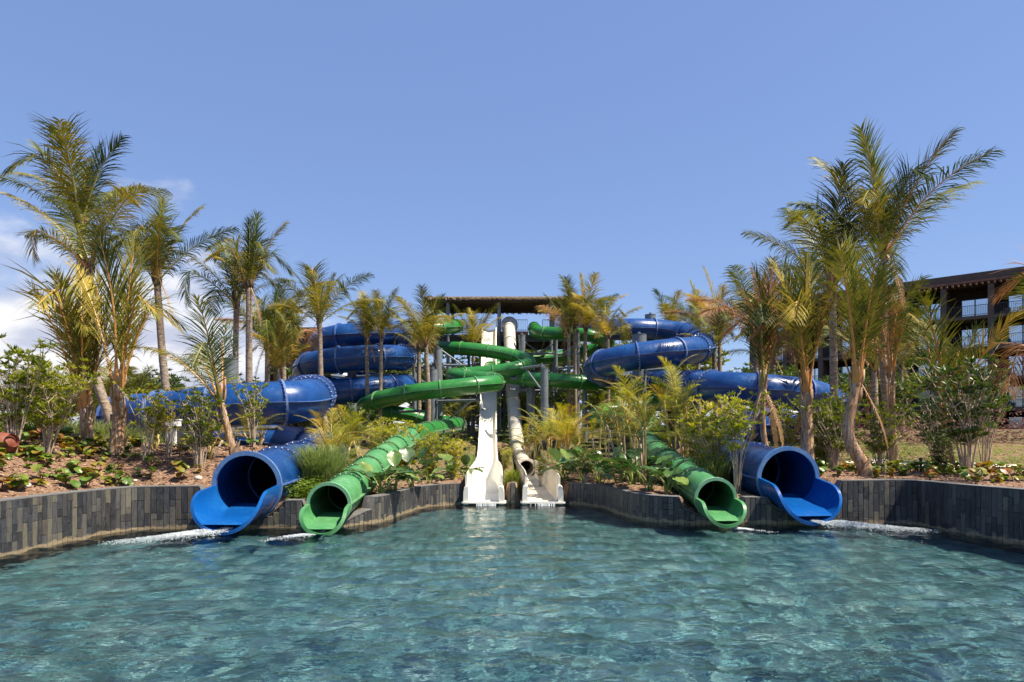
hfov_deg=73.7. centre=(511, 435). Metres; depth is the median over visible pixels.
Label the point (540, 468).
shrub
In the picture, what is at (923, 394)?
window
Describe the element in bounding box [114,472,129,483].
sea grape
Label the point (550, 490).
water slide
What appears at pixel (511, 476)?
grass clump
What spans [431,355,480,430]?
background tree
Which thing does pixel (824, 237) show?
coconut palm
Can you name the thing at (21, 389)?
palm bush
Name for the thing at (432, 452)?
shrub
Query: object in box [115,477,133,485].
sea grape
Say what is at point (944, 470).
sea grape
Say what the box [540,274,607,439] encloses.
coconut palm
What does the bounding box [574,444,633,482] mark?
elephant ear
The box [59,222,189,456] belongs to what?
young palm
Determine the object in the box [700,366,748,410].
background tree
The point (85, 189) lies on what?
coconut palm
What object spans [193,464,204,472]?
sea grape
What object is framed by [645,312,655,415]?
support column
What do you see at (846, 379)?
background tree
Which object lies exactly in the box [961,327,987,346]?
window
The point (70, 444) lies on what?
sea grape
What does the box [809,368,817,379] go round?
window
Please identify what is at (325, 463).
grass clump
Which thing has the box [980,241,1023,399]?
young palm
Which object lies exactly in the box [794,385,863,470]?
shrub
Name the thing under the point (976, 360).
window
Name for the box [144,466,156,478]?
sea grape
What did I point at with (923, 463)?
sea grape
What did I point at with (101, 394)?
coconut palm
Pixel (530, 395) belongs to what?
support column
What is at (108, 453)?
sea grape
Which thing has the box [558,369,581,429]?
background tree
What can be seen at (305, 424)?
shrub
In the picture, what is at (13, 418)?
shrub
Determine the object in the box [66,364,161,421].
palm bush
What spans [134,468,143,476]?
sea grape
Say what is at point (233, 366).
support column
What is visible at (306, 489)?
ground cover
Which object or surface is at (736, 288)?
coconut palm
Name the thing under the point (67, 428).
sea grape
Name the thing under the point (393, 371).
background tree
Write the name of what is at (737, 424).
shrub
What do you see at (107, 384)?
palm bush
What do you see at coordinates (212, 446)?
areca palm
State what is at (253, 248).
coconut palm
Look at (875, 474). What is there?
sea grape
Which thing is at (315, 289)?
coconut palm
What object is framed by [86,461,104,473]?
sea grape
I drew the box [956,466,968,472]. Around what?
sea grape
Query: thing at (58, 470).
sea grape
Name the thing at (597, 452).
elephant ear
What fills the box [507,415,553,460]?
areca palm
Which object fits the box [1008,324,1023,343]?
window
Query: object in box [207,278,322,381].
coconut palm
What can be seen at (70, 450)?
sea grape
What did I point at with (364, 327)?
coconut palm
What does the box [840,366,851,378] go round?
window
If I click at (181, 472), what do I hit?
sea grape
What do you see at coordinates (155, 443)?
areca palm
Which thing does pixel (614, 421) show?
areca palm
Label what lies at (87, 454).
sea grape
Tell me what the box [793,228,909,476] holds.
young palm
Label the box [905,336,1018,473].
shrub
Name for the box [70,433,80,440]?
sea grape
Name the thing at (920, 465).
bollard light
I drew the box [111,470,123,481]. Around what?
sea grape
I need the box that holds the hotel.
[744,266,1023,428]
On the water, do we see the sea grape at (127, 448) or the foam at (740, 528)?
the foam at (740, 528)
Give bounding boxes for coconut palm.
[0,111,174,420]
[0,183,156,430]
[87,192,240,390]
[167,231,295,382]
[202,209,295,382]
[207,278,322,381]
[214,283,331,380]
[245,321,310,424]
[265,258,385,429]
[337,290,401,446]
[342,286,417,427]
[378,283,464,448]
[393,319,440,422]
[451,303,503,434]
[535,287,609,440]
[537,272,626,440]
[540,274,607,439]
[568,292,642,443]
[651,288,692,369]
[661,279,739,429]
[662,265,753,411]
[680,301,745,415]
[685,253,798,439]
[717,313,799,374]
[740,157,921,455]
[785,114,1005,458]
[791,271,935,453]
[893,306,941,431]
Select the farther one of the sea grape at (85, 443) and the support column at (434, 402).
the support column at (434, 402)
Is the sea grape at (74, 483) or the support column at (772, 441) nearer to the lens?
the sea grape at (74, 483)
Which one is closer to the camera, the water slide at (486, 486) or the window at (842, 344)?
the water slide at (486, 486)
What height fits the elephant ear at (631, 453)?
1.129 m
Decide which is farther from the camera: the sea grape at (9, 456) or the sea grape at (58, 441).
the sea grape at (58, 441)
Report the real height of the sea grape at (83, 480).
0.382 m
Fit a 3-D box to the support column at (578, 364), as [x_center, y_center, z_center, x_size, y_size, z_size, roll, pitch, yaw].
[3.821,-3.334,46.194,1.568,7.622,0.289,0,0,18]
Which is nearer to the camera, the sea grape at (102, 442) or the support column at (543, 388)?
the sea grape at (102, 442)
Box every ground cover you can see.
[285,473,322,499]
[360,425,676,470]
[371,453,669,493]
[748,437,1023,468]
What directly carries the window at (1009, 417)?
in the hotel
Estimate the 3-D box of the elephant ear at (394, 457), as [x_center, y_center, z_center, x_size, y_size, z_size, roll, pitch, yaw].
[-3.197,0.983,18.253,1.353,1.170,1.492,0,0,0]
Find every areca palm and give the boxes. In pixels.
[129,411,181,448]
[174,407,248,459]
[210,403,282,445]
[294,407,379,449]
[311,404,369,462]
[339,409,396,457]
[443,397,486,439]
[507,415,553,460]
[513,405,569,465]
[535,402,601,467]
[581,391,621,473]
[587,399,640,472]
[589,372,682,478]
[596,364,679,477]
[599,387,683,483]
[622,354,701,449]
[650,387,715,456]
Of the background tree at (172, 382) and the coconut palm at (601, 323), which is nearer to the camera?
the coconut palm at (601, 323)
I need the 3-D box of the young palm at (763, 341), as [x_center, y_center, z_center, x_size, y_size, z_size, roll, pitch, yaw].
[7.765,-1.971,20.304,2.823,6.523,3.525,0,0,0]
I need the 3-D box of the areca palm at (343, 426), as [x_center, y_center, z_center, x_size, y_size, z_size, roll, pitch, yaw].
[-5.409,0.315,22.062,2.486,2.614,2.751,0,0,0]
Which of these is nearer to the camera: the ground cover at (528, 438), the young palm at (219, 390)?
the young palm at (219, 390)
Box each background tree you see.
[136,368,183,391]
[142,373,186,388]
[239,372,260,382]
[270,365,321,426]
[361,363,421,432]
[407,352,450,412]
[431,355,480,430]
[459,349,534,429]
[525,349,572,429]
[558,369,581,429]
[571,340,627,428]
[610,340,666,401]
[661,348,730,427]
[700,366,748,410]
[741,360,799,376]
[818,373,849,392]
[865,366,933,428]
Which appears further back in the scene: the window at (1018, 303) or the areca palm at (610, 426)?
the window at (1018, 303)
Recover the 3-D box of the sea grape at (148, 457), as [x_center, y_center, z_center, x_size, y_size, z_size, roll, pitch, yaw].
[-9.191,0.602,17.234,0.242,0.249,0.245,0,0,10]
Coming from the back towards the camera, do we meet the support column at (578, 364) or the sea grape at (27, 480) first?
the support column at (578, 364)
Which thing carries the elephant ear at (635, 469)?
on the ground at (167, 472)
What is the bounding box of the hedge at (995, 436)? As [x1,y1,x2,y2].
[788,406,1023,444]
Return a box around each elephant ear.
[342,461,421,493]
[368,450,413,491]
[390,446,441,486]
[413,459,445,483]
[438,454,472,479]
[443,455,484,481]
[540,447,580,480]
[547,457,573,474]
[557,448,601,480]
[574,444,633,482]
[592,449,619,472]
[595,458,639,482]
[597,448,672,484]
[613,455,674,489]
[616,456,650,477]
[640,457,693,493]
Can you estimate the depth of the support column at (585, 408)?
42.47 m
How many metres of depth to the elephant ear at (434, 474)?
21.18 m
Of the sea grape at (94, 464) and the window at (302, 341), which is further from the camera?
the window at (302, 341)
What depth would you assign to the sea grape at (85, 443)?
17.63 m
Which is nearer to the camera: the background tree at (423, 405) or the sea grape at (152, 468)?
the sea grape at (152, 468)
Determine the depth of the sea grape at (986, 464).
18.46 m
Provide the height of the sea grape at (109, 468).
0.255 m
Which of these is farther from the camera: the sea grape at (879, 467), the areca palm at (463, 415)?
the areca palm at (463, 415)
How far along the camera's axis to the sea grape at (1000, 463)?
19.44 m
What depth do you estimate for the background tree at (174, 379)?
64.64 m
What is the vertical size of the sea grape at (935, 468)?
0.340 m
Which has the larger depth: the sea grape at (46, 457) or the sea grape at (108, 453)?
the sea grape at (108, 453)
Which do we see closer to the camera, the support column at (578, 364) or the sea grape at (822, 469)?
the sea grape at (822, 469)
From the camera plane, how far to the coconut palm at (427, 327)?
36.78 m
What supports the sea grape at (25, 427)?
on the ground at (167, 472)
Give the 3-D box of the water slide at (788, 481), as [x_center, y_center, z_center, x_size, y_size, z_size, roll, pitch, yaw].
[10.333,-3.183,33.128,12.561,10.601,34.452,0,0,0]
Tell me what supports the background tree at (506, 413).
on the ground at (167, 472)
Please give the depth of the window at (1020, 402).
68.86 m
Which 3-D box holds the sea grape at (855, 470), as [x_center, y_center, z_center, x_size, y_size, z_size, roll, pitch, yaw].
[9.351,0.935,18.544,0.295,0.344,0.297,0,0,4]
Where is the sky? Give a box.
[0,0,1023,429]
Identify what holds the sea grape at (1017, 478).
on the ground at (167, 472)
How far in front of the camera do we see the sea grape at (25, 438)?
16.47 m
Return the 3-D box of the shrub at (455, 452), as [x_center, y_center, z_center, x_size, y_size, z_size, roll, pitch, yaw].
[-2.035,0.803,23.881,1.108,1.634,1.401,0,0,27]
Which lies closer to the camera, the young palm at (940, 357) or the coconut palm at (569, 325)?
the young palm at (940, 357)
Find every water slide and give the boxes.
[96,320,437,534]
[299,319,536,535]
[461,326,505,504]
[484,322,746,528]
[501,316,564,504]
[577,318,847,525]
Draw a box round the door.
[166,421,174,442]
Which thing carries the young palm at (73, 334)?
on the ground at (167, 472)
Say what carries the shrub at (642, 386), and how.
on the ground at (167, 472)
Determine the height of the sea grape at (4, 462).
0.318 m
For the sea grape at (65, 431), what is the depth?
19.00 m
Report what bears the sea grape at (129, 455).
on the ground at (167, 472)
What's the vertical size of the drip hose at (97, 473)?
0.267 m
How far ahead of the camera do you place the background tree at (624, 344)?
61.87 m
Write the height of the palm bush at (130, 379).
4.231 m
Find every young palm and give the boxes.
[2,250,143,445]
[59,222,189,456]
[128,293,243,454]
[718,261,809,446]
[746,243,842,459]
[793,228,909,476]
[839,287,950,460]
[896,286,1023,465]
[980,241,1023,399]
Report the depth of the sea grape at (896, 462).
20.00 m
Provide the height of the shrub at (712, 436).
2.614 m
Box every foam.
[102,526,231,546]
[260,529,325,541]
[731,527,772,532]
[810,519,939,532]
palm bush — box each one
[0,362,128,419]
[0,364,70,393]
[0,368,70,420]
[12,355,156,420]
[20,361,152,421]
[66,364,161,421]
[113,369,170,389]
[125,370,195,394]
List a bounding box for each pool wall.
[0,485,203,556]
[243,482,514,528]
[515,482,802,524]
[831,479,1023,544]
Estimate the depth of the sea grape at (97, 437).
18.60 m
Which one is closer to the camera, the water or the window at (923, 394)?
the water
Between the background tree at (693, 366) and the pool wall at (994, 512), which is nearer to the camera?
the pool wall at (994, 512)
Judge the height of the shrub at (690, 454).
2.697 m
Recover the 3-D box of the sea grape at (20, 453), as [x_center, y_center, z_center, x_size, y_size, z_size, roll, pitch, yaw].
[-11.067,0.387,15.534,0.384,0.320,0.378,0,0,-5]
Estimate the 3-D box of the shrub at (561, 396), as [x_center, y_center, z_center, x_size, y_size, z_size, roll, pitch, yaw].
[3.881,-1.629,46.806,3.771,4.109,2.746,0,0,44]
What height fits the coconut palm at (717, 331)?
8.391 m
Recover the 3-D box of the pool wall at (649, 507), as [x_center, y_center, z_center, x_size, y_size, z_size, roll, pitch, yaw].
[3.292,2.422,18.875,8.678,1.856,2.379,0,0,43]
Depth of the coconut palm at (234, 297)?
30.34 m
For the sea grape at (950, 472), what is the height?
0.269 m
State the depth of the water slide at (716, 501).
22.24 m
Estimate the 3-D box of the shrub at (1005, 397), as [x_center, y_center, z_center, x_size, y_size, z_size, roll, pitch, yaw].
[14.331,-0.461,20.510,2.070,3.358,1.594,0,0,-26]
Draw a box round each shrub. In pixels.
[0,332,59,453]
[20,345,101,453]
[112,380,177,460]
[145,395,189,456]
[171,378,230,467]
[228,376,270,446]
[287,415,327,426]
[327,402,374,458]
[359,414,387,448]
[366,417,415,466]
[393,419,426,464]
[403,428,456,479]
[434,436,475,477]
[443,396,461,436]
[464,394,503,434]
[499,446,515,468]
[505,387,551,437]
[532,455,548,486]
[548,388,593,435]
[572,441,603,482]
[614,373,667,433]
[627,405,672,470]
[646,385,687,431]
[674,404,733,464]
[677,402,737,466]
[689,386,752,438]
[710,390,770,492]
[768,369,800,376]
[769,393,815,446]
[791,383,868,464]
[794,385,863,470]
[812,367,869,393]
[854,393,919,467]
[863,367,918,432]
[897,386,957,457]
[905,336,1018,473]
[920,427,959,471]
[961,365,1023,460]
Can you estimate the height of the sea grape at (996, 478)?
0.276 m
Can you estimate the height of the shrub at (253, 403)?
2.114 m
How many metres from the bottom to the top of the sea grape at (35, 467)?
0.408 m
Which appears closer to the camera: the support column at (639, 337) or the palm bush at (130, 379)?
the palm bush at (130, 379)
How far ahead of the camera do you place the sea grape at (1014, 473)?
16.03 m
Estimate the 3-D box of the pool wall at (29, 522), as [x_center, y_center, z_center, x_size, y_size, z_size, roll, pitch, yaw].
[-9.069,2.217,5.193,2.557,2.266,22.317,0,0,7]
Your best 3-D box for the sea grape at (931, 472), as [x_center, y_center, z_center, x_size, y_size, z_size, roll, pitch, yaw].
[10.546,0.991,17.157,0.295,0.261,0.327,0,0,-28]
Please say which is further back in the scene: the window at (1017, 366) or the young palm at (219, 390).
the window at (1017, 366)
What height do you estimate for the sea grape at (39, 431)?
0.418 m
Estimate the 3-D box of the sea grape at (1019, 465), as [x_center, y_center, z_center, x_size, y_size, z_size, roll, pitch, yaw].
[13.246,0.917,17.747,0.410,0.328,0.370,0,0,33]
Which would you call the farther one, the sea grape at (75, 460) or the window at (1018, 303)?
the window at (1018, 303)
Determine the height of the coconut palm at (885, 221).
12.292 m
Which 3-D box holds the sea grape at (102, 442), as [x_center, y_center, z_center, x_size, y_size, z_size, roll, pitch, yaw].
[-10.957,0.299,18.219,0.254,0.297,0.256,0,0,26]
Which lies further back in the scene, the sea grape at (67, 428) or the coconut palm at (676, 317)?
the coconut palm at (676, 317)
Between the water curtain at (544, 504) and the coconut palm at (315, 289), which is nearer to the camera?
the water curtain at (544, 504)
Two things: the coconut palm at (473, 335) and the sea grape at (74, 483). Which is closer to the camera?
the sea grape at (74, 483)
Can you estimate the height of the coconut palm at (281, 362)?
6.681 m
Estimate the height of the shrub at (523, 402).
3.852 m
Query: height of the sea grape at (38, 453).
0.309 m
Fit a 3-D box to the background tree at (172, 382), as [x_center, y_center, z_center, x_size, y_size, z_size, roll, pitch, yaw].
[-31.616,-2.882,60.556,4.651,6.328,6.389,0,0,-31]
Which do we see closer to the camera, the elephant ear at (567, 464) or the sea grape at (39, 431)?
the sea grape at (39, 431)
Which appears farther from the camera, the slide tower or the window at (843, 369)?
the window at (843, 369)
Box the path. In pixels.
[846,459,1016,466]
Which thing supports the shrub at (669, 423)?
on the ground at (167, 472)
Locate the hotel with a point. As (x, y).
(971, 293)
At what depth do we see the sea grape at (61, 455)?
16.02 m
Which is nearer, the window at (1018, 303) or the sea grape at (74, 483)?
the sea grape at (74, 483)
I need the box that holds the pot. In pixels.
[0,432,19,452]
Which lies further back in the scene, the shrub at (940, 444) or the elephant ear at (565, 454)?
the elephant ear at (565, 454)
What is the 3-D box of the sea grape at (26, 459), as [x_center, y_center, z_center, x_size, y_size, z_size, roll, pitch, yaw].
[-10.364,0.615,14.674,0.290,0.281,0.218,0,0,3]
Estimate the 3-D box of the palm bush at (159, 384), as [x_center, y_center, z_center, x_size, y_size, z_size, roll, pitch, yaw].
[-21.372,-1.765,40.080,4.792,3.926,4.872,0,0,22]
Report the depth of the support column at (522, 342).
48.05 m
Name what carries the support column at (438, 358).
on the ground at (167, 472)
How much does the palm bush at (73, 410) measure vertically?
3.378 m
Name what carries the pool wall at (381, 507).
on the pool floor
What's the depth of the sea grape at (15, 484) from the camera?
13.15 m
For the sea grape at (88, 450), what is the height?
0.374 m
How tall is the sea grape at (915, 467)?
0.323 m
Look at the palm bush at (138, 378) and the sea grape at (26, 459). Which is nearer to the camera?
the sea grape at (26, 459)
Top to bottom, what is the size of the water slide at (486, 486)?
10.270 m
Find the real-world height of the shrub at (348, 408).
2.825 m
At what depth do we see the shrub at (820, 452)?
21.88 m
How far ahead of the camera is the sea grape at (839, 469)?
17.45 m
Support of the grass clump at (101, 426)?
on the ground at (167, 472)
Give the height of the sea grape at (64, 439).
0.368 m
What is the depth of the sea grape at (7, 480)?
12.84 m
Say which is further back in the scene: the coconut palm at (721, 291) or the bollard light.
the coconut palm at (721, 291)
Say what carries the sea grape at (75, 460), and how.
on the ground at (167, 472)
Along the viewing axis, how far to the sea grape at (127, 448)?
18.11 m
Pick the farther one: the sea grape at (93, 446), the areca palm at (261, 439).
the areca palm at (261, 439)
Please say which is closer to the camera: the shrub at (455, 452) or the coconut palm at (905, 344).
the shrub at (455, 452)
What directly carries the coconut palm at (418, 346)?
on the ground at (167, 472)
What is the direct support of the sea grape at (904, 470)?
on the ground at (167, 472)
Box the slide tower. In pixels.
[418,295,582,433]
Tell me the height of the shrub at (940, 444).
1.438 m
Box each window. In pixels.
[296,334,310,350]
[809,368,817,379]
[840,340,848,355]
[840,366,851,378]
[918,303,939,319]
[918,360,937,379]
[918,389,937,408]
[961,298,987,316]
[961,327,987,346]
[961,358,987,373]
[1008,294,1023,311]
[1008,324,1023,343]
[1008,355,1023,375]
[1008,386,1023,406]
[1008,416,1023,427]
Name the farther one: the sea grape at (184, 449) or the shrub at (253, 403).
the shrub at (253, 403)
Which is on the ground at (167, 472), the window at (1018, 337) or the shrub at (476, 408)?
the shrub at (476, 408)
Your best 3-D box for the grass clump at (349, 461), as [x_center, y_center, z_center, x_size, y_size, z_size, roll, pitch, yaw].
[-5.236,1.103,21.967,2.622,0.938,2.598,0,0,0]
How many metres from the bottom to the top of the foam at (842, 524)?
0.190 m
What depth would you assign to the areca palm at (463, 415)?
43.47 m
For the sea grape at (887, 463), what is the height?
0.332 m
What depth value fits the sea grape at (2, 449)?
15.14 m
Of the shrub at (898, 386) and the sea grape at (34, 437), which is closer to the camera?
the sea grape at (34, 437)
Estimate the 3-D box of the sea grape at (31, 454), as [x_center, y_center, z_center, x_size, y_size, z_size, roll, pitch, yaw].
[-10.801,0.427,15.522,0.396,0.390,0.379,0,0,0]
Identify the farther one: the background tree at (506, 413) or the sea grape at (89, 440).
the background tree at (506, 413)
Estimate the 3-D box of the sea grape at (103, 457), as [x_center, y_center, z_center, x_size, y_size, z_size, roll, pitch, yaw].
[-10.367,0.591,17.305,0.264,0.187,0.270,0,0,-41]
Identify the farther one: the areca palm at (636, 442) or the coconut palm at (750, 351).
the coconut palm at (750, 351)
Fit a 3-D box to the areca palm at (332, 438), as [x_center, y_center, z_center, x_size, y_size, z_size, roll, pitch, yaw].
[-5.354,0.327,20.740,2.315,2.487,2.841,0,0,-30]
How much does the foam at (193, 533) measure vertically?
0.189 m
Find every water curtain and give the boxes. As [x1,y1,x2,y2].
[476,503,495,505]
[530,503,554,505]
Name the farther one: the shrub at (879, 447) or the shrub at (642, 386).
the shrub at (642, 386)
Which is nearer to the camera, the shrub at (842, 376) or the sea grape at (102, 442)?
the sea grape at (102, 442)
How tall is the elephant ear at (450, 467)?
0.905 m
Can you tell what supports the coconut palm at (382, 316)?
on the ground at (167, 472)
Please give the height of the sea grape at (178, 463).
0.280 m
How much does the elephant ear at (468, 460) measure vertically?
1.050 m
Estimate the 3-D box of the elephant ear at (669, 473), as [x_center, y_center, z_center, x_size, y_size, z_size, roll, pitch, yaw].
[4.035,1.073,17.588,1.271,1.015,1.238,0,0,0]
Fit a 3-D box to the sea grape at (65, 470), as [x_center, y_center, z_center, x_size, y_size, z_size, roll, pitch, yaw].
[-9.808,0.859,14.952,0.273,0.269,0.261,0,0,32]
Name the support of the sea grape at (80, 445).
on the ground at (167, 472)
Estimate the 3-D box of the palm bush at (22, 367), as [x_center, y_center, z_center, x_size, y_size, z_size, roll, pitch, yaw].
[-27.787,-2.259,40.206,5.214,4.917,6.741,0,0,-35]
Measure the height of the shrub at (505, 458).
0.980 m
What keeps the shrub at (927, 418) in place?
on the ground at (167, 472)
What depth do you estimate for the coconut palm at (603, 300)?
42.94 m
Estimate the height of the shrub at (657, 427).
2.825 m
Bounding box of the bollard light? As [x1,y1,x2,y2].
[919,458,922,471]
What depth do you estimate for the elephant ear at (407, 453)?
19.92 m
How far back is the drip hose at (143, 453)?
18.01 m
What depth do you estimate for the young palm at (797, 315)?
19.06 m
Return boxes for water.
[0,503,1023,681]
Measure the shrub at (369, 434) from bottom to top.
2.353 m
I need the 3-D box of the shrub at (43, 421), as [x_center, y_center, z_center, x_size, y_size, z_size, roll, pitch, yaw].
[-10.896,-0.775,16.566,1.726,2.876,2.147,0,0,-45]
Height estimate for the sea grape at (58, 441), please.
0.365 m
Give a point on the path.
(905, 463)
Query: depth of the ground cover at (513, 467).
22.72 m
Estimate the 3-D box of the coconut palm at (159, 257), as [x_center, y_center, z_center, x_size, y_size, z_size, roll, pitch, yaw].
[-13.763,-4.384,26.026,6.036,10.524,3.890,0,0,18]
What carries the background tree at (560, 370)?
on the ground at (167, 472)
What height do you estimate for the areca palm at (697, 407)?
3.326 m
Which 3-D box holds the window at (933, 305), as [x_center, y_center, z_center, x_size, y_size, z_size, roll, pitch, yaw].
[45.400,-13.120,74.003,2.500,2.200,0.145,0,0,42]
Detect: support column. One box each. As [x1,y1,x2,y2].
[223,354,276,445]
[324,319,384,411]
[394,366,480,445]
[412,344,430,409]
[415,346,467,442]
[510,375,534,439]
[519,333,544,395]
[520,363,548,446]
[535,340,572,427]
[557,329,579,436]
[583,390,587,441]
[632,332,672,397]
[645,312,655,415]
[752,408,798,445]
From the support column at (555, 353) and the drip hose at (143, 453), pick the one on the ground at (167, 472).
the support column at (555, 353)
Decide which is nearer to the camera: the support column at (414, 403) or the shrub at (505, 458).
the shrub at (505, 458)
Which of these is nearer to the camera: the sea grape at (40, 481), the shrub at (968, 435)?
the sea grape at (40, 481)
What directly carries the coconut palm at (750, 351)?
on the ground at (167, 472)
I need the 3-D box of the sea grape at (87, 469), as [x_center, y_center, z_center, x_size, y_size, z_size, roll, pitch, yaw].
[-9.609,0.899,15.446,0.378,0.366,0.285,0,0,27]
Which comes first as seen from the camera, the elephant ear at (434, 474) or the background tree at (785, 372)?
the elephant ear at (434, 474)
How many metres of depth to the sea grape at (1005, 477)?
15.56 m
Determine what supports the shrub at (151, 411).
on the ground at (167, 472)
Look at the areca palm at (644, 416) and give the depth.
20.29 m
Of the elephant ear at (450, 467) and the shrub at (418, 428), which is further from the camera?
the shrub at (418, 428)
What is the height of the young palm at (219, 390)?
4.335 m
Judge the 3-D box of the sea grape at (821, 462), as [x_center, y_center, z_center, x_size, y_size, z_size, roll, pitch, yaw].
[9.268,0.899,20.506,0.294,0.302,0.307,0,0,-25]
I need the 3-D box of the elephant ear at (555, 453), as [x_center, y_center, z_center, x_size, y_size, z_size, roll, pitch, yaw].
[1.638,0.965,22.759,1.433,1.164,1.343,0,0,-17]
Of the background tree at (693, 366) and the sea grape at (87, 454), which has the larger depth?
the background tree at (693, 366)
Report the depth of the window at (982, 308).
71.33 m
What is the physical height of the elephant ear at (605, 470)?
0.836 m
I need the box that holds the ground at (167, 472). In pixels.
[0,428,1023,514]
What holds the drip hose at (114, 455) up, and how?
on the ground at (167, 472)
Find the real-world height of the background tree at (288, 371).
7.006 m
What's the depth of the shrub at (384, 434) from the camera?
26.82 m
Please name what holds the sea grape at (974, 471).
on the ground at (167, 472)
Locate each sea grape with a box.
[0,442,7,454]
[0,458,7,470]
[0,477,13,491]
[1,453,16,460]
[5,472,28,489]
[14,476,29,487]
[16,424,30,433]
[16,445,32,457]
[20,436,28,444]
[23,457,37,468]
[26,445,48,460]
[27,435,38,442]
[28,431,39,439]
[31,450,43,461]
[31,464,49,478]
[32,478,49,485]
[33,428,46,441]
[40,453,55,467]
[48,468,61,477]
[52,433,63,443]
[55,452,65,461]
[56,473,80,487]
[60,437,75,447]
[60,442,81,452]
[60,468,70,476]
[61,427,73,435]
[62,448,74,456]
[63,430,73,436]
[66,462,82,472]
[68,459,80,471]
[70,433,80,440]
[76,440,87,451]
[77,442,93,454]
[79,473,97,487]
[80,438,92,443]
[80,452,90,461]
[81,467,95,475]
[83,446,99,458]
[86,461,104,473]
[88,444,100,452]
[91,435,103,445]
[96,441,106,450]
[98,455,107,460]
[100,447,111,454]
[101,476,111,485]
[105,463,116,472]
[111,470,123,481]
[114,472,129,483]
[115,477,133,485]
[118,450,127,458]
[124,442,131,451]
[127,451,141,458]
[131,434,144,446]
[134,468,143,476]
[143,454,153,462]
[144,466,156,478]
[147,457,160,465]
[171,460,190,467]
[173,467,188,480]
[181,442,189,451]
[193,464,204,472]
[246,438,258,446]
[817,460,825,467]
[819,466,826,476]
[832,466,843,476]
[847,463,855,471]
[850,464,857,473]
[869,467,880,477]
[873,464,885,473]
[883,461,895,467]
[885,468,895,477]
[890,460,900,470]
[898,464,911,475]
[906,462,919,471]
[917,461,928,471]
[924,469,938,477]
[925,465,940,472]
[937,464,951,474]
[945,467,955,475]
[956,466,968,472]
[959,471,970,481]
[963,467,986,483]
[976,461,992,473]
[990,472,1003,482]
[992,461,1004,470]
[993,467,1011,480]
[999,473,1009,482]
[1005,465,1023,479]
[1010,473,1023,481]
[1013,464,1021,475]
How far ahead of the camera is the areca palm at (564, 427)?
26.70 m
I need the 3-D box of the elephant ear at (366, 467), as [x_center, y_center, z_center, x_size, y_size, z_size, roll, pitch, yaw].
[-3.268,1.141,17.674,1.667,0.903,1.843,0,0,30]
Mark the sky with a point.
(500, 148)
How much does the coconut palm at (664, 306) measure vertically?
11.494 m
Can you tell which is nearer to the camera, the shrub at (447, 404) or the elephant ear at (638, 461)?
the elephant ear at (638, 461)
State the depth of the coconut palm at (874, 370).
26.88 m
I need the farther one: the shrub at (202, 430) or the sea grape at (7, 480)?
the shrub at (202, 430)
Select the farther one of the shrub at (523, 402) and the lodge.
the lodge
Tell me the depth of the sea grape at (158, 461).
16.99 m
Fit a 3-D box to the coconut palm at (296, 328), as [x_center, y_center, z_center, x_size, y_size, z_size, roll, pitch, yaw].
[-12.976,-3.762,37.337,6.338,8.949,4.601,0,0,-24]
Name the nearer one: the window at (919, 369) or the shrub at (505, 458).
the shrub at (505, 458)
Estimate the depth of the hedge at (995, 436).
32.00 m
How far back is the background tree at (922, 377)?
60.39 m
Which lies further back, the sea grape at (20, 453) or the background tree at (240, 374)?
the background tree at (240, 374)
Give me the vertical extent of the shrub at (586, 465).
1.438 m
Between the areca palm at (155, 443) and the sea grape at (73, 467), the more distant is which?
the areca palm at (155, 443)
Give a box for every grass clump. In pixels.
[0,417,164,443]
[273,443,361,488]
[341,457,356,466]
[499,469,523,497]
[682,453,732,484]
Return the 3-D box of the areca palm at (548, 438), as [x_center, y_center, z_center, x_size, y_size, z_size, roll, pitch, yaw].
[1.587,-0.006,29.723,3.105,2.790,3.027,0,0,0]
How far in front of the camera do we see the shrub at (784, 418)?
22.81 m
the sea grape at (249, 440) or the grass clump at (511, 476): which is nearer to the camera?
the sea grape at (249, 440)
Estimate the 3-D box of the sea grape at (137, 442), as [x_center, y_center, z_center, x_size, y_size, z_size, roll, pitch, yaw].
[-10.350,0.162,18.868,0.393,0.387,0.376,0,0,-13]
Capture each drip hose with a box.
[0,463,171,478]
[6,453,186,457]
[104,449,181,474]
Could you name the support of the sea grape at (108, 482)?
on the ground at (167, 472)
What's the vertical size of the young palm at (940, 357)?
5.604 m
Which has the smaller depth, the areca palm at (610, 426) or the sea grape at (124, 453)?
the sea grape at (124, 453)
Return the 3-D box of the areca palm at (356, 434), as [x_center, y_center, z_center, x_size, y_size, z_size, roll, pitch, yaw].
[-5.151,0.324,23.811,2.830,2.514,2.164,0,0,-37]

